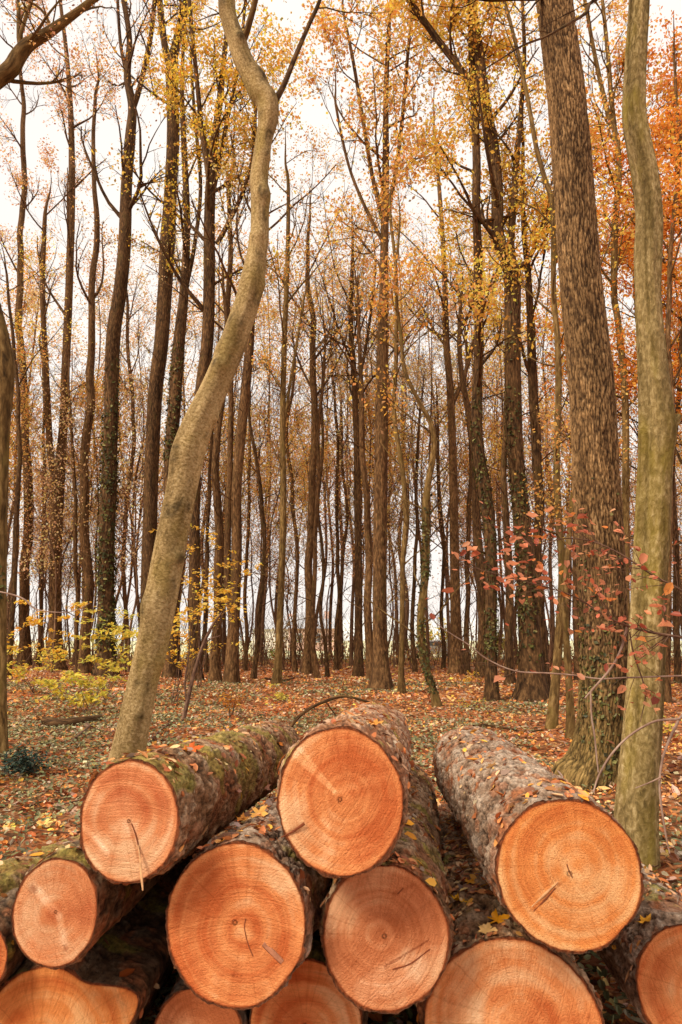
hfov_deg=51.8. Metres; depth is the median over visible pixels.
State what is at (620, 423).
young tree
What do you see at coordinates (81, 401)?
young tree
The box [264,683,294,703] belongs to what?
shrub
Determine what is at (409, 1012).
ivy ground cover
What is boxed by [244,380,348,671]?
young tree
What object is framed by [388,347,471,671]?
thin tree
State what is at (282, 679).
fallen branch
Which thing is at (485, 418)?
young tree
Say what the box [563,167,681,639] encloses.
background tree
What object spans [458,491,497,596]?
young tree
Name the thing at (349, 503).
young tree
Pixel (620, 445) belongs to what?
young tree
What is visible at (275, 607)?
background tree
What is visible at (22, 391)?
young tree
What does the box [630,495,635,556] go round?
young tree
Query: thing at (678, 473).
young tree
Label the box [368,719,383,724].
fallen leaf
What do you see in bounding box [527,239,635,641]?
background tree
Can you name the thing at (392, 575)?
young tree
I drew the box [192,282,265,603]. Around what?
background tree
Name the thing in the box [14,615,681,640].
hills
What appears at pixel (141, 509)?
background tree
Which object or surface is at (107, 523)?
ivy clad tree
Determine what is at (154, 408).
tall beech tree
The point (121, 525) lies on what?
young tree
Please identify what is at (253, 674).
curved thin tree
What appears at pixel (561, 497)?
young tree
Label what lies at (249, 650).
field
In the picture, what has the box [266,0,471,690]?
central tree
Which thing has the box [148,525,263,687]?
yellow sapling
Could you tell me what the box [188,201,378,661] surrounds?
background tree
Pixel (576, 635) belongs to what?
thin tree
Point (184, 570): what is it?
young tree
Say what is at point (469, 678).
shrub
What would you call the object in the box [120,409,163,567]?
young tree
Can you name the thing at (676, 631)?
thin tree
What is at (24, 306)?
background tree
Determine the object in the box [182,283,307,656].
background tree
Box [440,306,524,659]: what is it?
background tree
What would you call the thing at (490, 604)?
ivy streaked tree
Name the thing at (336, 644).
thin tree
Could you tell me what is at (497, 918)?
fallen leaf
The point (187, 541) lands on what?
young tree
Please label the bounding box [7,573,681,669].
brushwood
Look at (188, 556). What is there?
young tree
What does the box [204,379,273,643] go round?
young tree
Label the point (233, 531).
paired trunk tree
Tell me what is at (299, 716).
fallen branch
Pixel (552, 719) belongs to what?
olive stemmed tree
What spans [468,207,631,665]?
background tree
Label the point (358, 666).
slim tree
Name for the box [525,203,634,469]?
background tree
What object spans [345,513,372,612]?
young tree
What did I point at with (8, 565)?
young tree
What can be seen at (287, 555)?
young tree
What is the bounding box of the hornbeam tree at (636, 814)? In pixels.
[451,0,681,873]
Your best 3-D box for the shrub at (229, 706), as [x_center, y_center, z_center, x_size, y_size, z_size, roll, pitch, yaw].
[-2.276,3.878,14.180,0.533,0.544,0.784,7,-12,-33]
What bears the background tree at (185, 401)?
on the ground at (592, 961)
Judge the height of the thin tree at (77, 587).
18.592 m
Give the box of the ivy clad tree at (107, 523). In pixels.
[51,0,203,676]
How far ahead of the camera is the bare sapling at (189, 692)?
13.62 m
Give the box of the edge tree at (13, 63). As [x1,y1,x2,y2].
[0,0,129,757]
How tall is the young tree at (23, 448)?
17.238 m
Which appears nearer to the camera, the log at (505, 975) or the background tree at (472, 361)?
the log at (505, 975)
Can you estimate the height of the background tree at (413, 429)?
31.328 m
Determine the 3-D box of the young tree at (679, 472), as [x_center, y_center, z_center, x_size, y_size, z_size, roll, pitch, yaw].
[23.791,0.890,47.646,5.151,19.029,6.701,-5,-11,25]
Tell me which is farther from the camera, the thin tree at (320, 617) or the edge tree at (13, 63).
the thin tree at (320, 617)
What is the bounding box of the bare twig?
[0,591,89,612]
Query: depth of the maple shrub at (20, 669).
20.29 m
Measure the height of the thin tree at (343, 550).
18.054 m
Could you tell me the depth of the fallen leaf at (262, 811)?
2.85 m
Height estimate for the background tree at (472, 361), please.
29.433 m
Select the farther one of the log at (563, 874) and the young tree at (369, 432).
the young tree at (369, 432)
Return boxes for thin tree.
[15,284,63,666]
[28,307,104,672]
[96,251,155,671]
[188,312,243,672]
[223,327,296,670]
[233,355,292,678]
[266,299,342,672]
[268,275,362,677]
[281,292,349,677]
[294,295,363,669]
[298,132,487,693]
[305,351,389,668]
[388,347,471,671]
[419,340,464,668]
[430,251,503,672]
[526,326,617,681]
[619,289,681,683]
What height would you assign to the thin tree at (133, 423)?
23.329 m
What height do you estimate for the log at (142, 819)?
0.582 m
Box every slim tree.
[0,0,59,665]
[56,2,123,673]
[128,69,293,682]
[212,20,376,684]
[241,121,404,674]
[256,176,421,676]
[278,190,427,681]
[375,47,521,675]
[405,197,504,677]
[453,250,556,684]
[467,47,618,688]
[525,0,681,632]
[592,6,681,703]
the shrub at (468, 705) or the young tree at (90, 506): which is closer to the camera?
the shrub at (468, 705)
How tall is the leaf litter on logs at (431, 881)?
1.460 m
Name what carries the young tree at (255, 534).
on the ground at (592, 961)
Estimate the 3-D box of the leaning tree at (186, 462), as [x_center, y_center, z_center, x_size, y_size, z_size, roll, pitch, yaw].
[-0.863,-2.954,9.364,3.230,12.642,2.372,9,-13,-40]
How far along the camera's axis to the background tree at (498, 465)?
43.66 m
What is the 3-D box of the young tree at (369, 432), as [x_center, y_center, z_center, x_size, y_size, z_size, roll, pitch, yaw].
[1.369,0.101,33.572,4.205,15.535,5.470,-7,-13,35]
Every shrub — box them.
[7,641,72,692]
[30,661,124,715]
[69,604,139,703]
[211,689,245,716]
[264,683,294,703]
[453,697,484,710]
[459,670,479,682]
[662,716,678,743]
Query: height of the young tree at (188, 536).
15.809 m
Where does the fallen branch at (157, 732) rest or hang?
on the ground at (592, 961)
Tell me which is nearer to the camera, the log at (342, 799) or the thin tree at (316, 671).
the log at (342, 799)
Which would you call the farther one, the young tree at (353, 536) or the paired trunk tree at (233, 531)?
the young tree at (353, 536)
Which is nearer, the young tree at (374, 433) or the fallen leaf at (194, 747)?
the fallen leaf at (194, 747)
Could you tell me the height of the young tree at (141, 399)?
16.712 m
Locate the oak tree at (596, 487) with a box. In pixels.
[407,0,628,791]
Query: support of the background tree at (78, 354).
on the ground at (592, 961)
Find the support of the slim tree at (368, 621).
on the ground at (592, 961)
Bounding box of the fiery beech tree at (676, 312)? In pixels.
[547,38,681,607]
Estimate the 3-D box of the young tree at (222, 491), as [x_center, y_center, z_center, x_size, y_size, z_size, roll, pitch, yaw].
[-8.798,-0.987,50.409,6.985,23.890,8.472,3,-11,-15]
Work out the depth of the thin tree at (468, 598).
34.69 m
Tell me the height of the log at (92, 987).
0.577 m
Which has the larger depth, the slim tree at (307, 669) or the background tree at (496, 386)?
the background tree at (496, 386)
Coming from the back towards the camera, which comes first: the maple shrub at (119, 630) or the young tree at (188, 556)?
the young tree at (188, 556)
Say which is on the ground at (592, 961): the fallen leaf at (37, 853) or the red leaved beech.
the red leaved beech
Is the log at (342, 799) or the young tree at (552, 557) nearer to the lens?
the log at (342, 799)
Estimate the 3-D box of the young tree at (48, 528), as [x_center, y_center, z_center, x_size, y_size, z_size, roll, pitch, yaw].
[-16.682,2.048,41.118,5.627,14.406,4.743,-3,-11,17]
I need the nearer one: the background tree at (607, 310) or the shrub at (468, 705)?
the shrub at (468, 705)
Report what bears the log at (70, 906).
on the log at (92, 987)
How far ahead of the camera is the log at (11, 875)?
3.08 m
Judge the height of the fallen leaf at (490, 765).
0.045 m
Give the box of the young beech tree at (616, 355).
[521,134,681,539]
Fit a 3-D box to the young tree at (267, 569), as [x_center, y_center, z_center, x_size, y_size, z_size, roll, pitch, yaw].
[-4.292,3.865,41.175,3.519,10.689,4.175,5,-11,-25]
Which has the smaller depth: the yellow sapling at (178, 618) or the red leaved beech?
the red leaved beech
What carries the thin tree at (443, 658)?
on the ground at (592, 961)
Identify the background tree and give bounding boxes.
[0,264,60,537]
[2,219,85,633]
[8,173,201,665]
[8,341,53,517]
[8,391,54,545]
[28,305,128,660]
[61,231,194,656]
[80,277,198,611]
[82,274,201,605]
[144,217,247,662]
[150,222,243,593]
[161,280,282,664]
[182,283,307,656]
[186,275,271,660]
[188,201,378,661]
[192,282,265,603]
[234,309,352,633]
[242,276,310,661]
[252,351,328,660]
[266,240,370,661]
[272,251,392,647]
[273,183,398,662]
[286,222,393,665]
[333,296,446,664]
[339,204,437,658]
[365,136,567,664]
[365,296,463,660]
[369,246,470,663]
[371,284,465,656]
[395,212,503,595]
[406,222,527,581]
[430,273,525,495]
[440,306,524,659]
[441,305,531,566]
[447,315,548,519]
[462,306,568,629]
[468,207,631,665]
[483,269,569,633]
[495,323,552,659]
[524,281,618,626]
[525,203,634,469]
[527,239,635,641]
[537,300,619,483]
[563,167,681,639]
[608,315,679,530]
[613,321,681,496]
[623,235,681,479]
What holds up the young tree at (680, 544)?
on the ground at (592, 961)
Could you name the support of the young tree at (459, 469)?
on the ground at (592, 961)
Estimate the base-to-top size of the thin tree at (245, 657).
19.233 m
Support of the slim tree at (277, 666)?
on the ground at (592, 961)
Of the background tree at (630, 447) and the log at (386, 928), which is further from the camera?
the background tree at (630, 447)
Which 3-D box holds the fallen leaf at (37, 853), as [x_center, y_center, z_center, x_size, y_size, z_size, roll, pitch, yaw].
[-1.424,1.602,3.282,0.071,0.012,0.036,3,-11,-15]
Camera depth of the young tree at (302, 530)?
53.87 m
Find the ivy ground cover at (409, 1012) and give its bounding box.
[0,677,681,1023]
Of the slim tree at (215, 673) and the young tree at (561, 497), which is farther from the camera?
the young tree at (561, 497)
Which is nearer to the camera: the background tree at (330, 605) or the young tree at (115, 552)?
the young tree at (115, 552)
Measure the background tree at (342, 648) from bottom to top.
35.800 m
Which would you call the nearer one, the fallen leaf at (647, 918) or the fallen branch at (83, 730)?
the fallen leaf at (647, 918)
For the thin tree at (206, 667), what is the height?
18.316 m
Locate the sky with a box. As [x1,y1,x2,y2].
[0,0,681,632]
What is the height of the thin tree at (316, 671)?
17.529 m
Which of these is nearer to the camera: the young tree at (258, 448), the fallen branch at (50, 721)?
the fallen branch at (50, 721)
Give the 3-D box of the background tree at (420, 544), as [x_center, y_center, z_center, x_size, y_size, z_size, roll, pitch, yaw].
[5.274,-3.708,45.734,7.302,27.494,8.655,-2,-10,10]
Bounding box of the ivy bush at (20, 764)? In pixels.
[0,744,57,778]
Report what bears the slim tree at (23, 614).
on the ground at (592, 961)
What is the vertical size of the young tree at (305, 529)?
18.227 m
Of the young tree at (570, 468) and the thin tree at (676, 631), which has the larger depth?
the young tree at (570, 468)
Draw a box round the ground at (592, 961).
[0,659,681,1023]
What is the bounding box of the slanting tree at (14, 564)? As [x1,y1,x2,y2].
[0,222,92,675]
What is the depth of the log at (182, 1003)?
2.52 m
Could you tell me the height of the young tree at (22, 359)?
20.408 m
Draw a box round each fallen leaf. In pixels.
[30,852,43,855]
[119,969,134,976]
[185,741,203,751]
[237,812,251,820]
[248,805,267,817]
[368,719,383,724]
[404,831,416,839]
[449,893,466,901]
[464,878,474,883]
[479,922,496,933]
[486,761,495,768]
[487,909,509,923]
[578,794,588,800]
[635,913,650,922]
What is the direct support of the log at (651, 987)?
on the ground at (592, 961)
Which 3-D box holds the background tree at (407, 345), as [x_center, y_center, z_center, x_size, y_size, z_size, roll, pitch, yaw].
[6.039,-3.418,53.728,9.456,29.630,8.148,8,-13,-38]
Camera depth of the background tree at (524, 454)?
55.25 m
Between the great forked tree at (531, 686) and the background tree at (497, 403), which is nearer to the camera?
the great forked tree at (531, 686)
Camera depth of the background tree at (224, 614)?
45.11 m
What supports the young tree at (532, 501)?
on the ground at (592, 961)
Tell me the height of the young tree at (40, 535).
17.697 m
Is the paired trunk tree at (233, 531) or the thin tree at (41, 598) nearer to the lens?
the paired trunk tree at (233, 531)
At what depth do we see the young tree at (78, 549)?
50.88 m
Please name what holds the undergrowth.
on the ground at (592, 961)
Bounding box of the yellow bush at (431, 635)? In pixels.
[425,617,446,640]
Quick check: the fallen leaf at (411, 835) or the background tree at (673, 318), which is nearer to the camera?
the fallen leaf at (411, 835)
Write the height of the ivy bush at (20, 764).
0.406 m
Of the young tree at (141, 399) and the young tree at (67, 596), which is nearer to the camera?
the young tree at (141, 399)
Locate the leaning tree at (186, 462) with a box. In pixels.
[105,0,400,767]
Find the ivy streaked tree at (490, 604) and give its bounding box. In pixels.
[388,0,559,702]
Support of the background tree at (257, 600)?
on the ground at (592, 961)
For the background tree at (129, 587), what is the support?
on the ground at (592, 961)
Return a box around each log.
[0,820,237,1023]
[0,835,79,895]
[0,887,27,985]
[11,836,176,969]
[79,720,299,890]
[154,975,248,1023]
[165,793,332,1009]
[249,929,368,1023]
[276,702,411,878]
[318,763,454,1013]
[417,804,604,1023]
[432,726,643,953]
[596,863,681,1023]
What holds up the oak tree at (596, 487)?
on the ground at (592, 961)
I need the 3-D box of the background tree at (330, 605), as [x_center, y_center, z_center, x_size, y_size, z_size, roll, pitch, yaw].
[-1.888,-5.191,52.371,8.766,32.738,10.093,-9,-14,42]
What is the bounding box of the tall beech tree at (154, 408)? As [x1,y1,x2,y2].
[89,0,242,625]
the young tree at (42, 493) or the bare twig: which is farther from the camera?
the young tree at (42, 493)
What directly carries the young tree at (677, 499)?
on the ground at (592, 961)
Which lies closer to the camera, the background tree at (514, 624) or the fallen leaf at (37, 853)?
the fallen leaf at (37, 853)
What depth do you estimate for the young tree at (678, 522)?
37.05 m
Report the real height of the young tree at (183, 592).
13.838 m
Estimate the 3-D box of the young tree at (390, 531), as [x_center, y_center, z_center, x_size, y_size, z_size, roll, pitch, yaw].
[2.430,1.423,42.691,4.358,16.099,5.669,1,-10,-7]
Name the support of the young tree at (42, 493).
on the ground at (592, 961)
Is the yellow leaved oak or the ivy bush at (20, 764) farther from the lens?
the yellow leaved oak
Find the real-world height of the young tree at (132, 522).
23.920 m
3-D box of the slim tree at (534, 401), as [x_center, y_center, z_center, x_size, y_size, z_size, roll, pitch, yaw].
[6.256,-4.660,22.054,4.121,20.531,5.513,0,-10,0]
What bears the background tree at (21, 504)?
on the ground at (592, 961)
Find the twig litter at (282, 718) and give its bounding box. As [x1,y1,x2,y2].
[0,681,681,866]
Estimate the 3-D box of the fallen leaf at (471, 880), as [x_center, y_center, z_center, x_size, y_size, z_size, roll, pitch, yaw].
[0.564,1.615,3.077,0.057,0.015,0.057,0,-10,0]
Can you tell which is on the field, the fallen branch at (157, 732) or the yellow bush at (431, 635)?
the yellow bush at (431, 635)
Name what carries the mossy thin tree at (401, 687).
on the ground at (592, 961)
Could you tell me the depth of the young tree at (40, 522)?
44.06 m
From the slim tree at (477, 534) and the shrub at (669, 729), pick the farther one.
the slim tree at (477, 534)
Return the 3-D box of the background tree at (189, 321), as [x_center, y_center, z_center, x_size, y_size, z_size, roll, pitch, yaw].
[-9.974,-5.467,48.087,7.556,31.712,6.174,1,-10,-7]
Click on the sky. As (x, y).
(106, 134)
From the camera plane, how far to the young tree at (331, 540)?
40.94 m
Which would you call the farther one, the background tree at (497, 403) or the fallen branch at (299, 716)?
the background tree at (497, 403)
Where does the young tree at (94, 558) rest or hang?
on the ground at (592, 961)
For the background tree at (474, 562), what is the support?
on the ground at (592, 961)
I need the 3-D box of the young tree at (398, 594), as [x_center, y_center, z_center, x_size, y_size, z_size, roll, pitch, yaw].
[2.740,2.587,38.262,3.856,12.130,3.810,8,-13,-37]
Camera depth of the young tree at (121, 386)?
41.20 m
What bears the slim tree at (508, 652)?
on the ground at (592, 961)
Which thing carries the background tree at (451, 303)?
on the ground at (592, 961)
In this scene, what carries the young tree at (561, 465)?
on the ground at (592, 961)
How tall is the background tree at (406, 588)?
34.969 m
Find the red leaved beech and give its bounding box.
[425,498,681,852]
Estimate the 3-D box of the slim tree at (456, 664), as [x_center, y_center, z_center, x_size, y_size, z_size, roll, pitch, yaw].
[5.292,-8.157,34.246,8.541,31.806,6.052,5,-11,-24]
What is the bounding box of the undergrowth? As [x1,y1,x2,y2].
[13,622,681,664]
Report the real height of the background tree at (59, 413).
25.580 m
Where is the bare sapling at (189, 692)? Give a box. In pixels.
[181,612,221,722]
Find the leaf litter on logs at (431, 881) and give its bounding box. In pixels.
[0,701,681,1022]
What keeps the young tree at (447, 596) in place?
on the ground at (592, 961)
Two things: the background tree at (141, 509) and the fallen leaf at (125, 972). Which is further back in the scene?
the background tree at (141, 509)
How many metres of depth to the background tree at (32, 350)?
56.33 m
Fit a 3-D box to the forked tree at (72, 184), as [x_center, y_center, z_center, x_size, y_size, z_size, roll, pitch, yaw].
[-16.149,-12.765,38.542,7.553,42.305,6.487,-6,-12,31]
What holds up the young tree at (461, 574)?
on the ground at (592, 961)
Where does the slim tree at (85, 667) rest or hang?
on the ground at (592, 961)
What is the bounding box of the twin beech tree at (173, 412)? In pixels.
[111,0,227,677]
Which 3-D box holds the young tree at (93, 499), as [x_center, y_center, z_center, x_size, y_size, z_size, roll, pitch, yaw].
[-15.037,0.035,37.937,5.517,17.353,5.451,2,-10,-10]
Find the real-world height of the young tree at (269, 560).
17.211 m
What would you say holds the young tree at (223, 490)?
on the ground at (592, 961)
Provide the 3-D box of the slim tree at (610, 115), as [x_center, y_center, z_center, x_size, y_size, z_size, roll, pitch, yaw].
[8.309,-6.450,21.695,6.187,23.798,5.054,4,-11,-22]
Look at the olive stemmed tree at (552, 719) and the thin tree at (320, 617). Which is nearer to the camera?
the olive stemmed tree at (552, 719)
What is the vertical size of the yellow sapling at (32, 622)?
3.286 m
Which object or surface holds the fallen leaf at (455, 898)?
on the log at (505, 975)
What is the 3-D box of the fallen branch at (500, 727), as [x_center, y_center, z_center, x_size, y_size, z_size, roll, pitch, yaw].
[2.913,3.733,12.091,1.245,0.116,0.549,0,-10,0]
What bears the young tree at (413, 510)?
on the ground at (592, 961)
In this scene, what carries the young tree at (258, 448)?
on the ground at (592, 961)
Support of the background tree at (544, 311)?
on the ground at (592, 961)
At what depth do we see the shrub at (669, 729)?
11.07 m
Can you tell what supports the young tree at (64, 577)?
on the ground at (592, 961)
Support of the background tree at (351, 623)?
on the ground at (592, 961)
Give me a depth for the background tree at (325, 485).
47.18 m
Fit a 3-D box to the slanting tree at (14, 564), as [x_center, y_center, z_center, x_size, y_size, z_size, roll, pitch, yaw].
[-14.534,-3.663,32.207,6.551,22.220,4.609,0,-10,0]
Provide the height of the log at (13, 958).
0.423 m
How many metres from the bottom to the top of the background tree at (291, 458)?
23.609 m
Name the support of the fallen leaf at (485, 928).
on the log at (505, 975)
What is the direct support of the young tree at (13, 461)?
on the ground at (592, 961)
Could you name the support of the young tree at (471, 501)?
on the ground at (592, 961)
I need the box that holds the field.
[13,641,681,658]
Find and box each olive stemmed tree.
[443,0,666,728]
[514,353,637,739]
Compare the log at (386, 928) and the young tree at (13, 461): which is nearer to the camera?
the log at (386, 928)
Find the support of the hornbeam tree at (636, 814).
on the ground at (592, 961)
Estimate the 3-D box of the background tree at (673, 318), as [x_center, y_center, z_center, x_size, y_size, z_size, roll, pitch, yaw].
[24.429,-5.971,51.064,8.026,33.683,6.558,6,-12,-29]
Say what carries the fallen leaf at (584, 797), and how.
on the log at (563, 874)
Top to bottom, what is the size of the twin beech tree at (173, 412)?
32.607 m
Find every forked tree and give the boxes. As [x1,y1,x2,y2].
[0,0,126,669]
[371,0,631,701]
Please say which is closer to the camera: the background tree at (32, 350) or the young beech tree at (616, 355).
the young beech tree at (616, 355)
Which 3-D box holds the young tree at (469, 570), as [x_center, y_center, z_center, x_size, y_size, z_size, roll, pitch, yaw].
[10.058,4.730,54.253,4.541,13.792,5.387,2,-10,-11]
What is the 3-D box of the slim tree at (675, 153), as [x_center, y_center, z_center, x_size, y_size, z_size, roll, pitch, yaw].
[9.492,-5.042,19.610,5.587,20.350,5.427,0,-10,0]
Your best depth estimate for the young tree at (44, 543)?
45.31 m
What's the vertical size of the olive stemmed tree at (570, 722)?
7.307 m
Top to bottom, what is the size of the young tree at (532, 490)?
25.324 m
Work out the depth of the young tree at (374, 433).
41.89 m
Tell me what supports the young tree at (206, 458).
on the ground at (592, 961)
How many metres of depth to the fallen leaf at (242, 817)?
2.81 m
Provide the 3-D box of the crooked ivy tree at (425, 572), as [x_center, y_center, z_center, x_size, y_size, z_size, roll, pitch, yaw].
[2.019,-2.798,17.365,4.508,15.150,3.332,0,-10,0]
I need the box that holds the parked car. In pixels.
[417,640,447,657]
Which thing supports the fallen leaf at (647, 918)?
on the log at (651, 987)
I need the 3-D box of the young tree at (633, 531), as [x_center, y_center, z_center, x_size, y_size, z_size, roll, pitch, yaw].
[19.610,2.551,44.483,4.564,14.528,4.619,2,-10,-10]
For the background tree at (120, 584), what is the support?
on the ground at (592, 961)
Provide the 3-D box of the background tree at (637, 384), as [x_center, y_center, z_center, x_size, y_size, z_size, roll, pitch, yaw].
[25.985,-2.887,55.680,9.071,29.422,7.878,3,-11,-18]
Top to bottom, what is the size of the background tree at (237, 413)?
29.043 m
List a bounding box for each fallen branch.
[41,715,102,727]
[68,722,92,743]
[147,719,175,742]
[264,677,294,680]
[290,695,371,727]
[473,724,541,732]
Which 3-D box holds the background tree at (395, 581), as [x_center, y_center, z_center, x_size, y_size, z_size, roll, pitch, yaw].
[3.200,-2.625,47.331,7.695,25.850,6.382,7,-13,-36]
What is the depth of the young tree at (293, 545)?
47.97 m
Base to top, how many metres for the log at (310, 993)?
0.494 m
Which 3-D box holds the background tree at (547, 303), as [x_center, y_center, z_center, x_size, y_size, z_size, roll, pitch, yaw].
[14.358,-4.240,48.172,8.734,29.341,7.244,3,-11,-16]
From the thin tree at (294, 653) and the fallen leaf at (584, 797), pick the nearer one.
the fallen leaf at (584, 797)
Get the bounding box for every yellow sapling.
[7,598,91,682]
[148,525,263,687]
[166,586,246,705]
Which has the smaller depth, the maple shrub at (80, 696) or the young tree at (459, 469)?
the maple shrub at (80, 696)
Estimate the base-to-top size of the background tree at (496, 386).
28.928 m
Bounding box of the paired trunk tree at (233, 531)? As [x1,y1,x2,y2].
[157,62,357,682]
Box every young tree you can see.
[1,248,50,452]
[4,316,64,483]
[7,366,58,556]
[7,536,19,607]
[8,383,103,672]
[8,388,41,557]
[8,424,92,657]
[8,436,96,652]
[8,460,74,668]
[11,363,99,589]
[12,443,76,602]
[20,335,142,669]
[22,447,71,663]
[31,397,124,599]
[38,516,80,649]
[47,447,94,659]
[59,336,159,650]
[62,450,100,600]
[62,499,116,614]
[69,285,187,626]
[78,337,188,671]
[80,474,141,655]
[92,469,142,670]
[119,429,212,567]
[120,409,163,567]
[139,461,205,578]
[157,422,213,602]
[160,484,188,606]
[161,491,200,657]
[181,374,237,624]
[187,370,265,640]
[187,424,250,609]
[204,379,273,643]
[221,362,303,658]
[223,366,325,669]
[224,413,276,647]
[242,498,301,665]
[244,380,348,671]
[264,497,305,619]
[266,450,320,662]
[277,416,339,567]
[286,434,339,651]
[294,279,427,561]
[300,258,446,545]
[317,439,364,666]
[320,355,419,557]
[327,398,394,653]
[338,325,425,535]
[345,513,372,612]
[352,428,419,647]
[363,453,419,668]
[368,274,499,664]
[370,275,499,664]
[372,507,428,660]
[412,353,531,546]
[430,502,474,601]
[432,442,499,649]
[441,502,502,650]
[457,428,500,573]
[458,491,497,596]
[484,460,516,607]
[488,362,570,647]
[496,388,572,664]
[524,403,631,572]
[528,400,632,574]
[531,471,572,610]
[560,442,632,542]
[562,395,681,572]
[618,427,679,573]
[619,427,681,619]
[630,449,680,593]
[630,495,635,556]
[672,425,681,551]
[672,467,681,592]
[672,474,681,641]
[675,448,681,525]
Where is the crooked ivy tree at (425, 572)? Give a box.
[332,116,509,707]
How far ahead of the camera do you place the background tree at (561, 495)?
53.73 m
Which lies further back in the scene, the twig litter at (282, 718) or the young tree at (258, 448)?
the young tree at (258, 448)
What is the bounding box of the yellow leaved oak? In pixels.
[91,0,308,681]
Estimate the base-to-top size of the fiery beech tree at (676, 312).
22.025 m
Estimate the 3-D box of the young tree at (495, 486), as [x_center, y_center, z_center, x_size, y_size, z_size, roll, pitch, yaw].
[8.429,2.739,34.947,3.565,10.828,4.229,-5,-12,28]
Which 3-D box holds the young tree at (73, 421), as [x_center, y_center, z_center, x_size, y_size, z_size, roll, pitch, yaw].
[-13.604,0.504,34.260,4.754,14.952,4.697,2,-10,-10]
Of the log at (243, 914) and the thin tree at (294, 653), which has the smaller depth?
the log at (243, 914)
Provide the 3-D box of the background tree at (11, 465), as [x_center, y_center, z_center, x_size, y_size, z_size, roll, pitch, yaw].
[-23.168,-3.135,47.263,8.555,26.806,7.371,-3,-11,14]

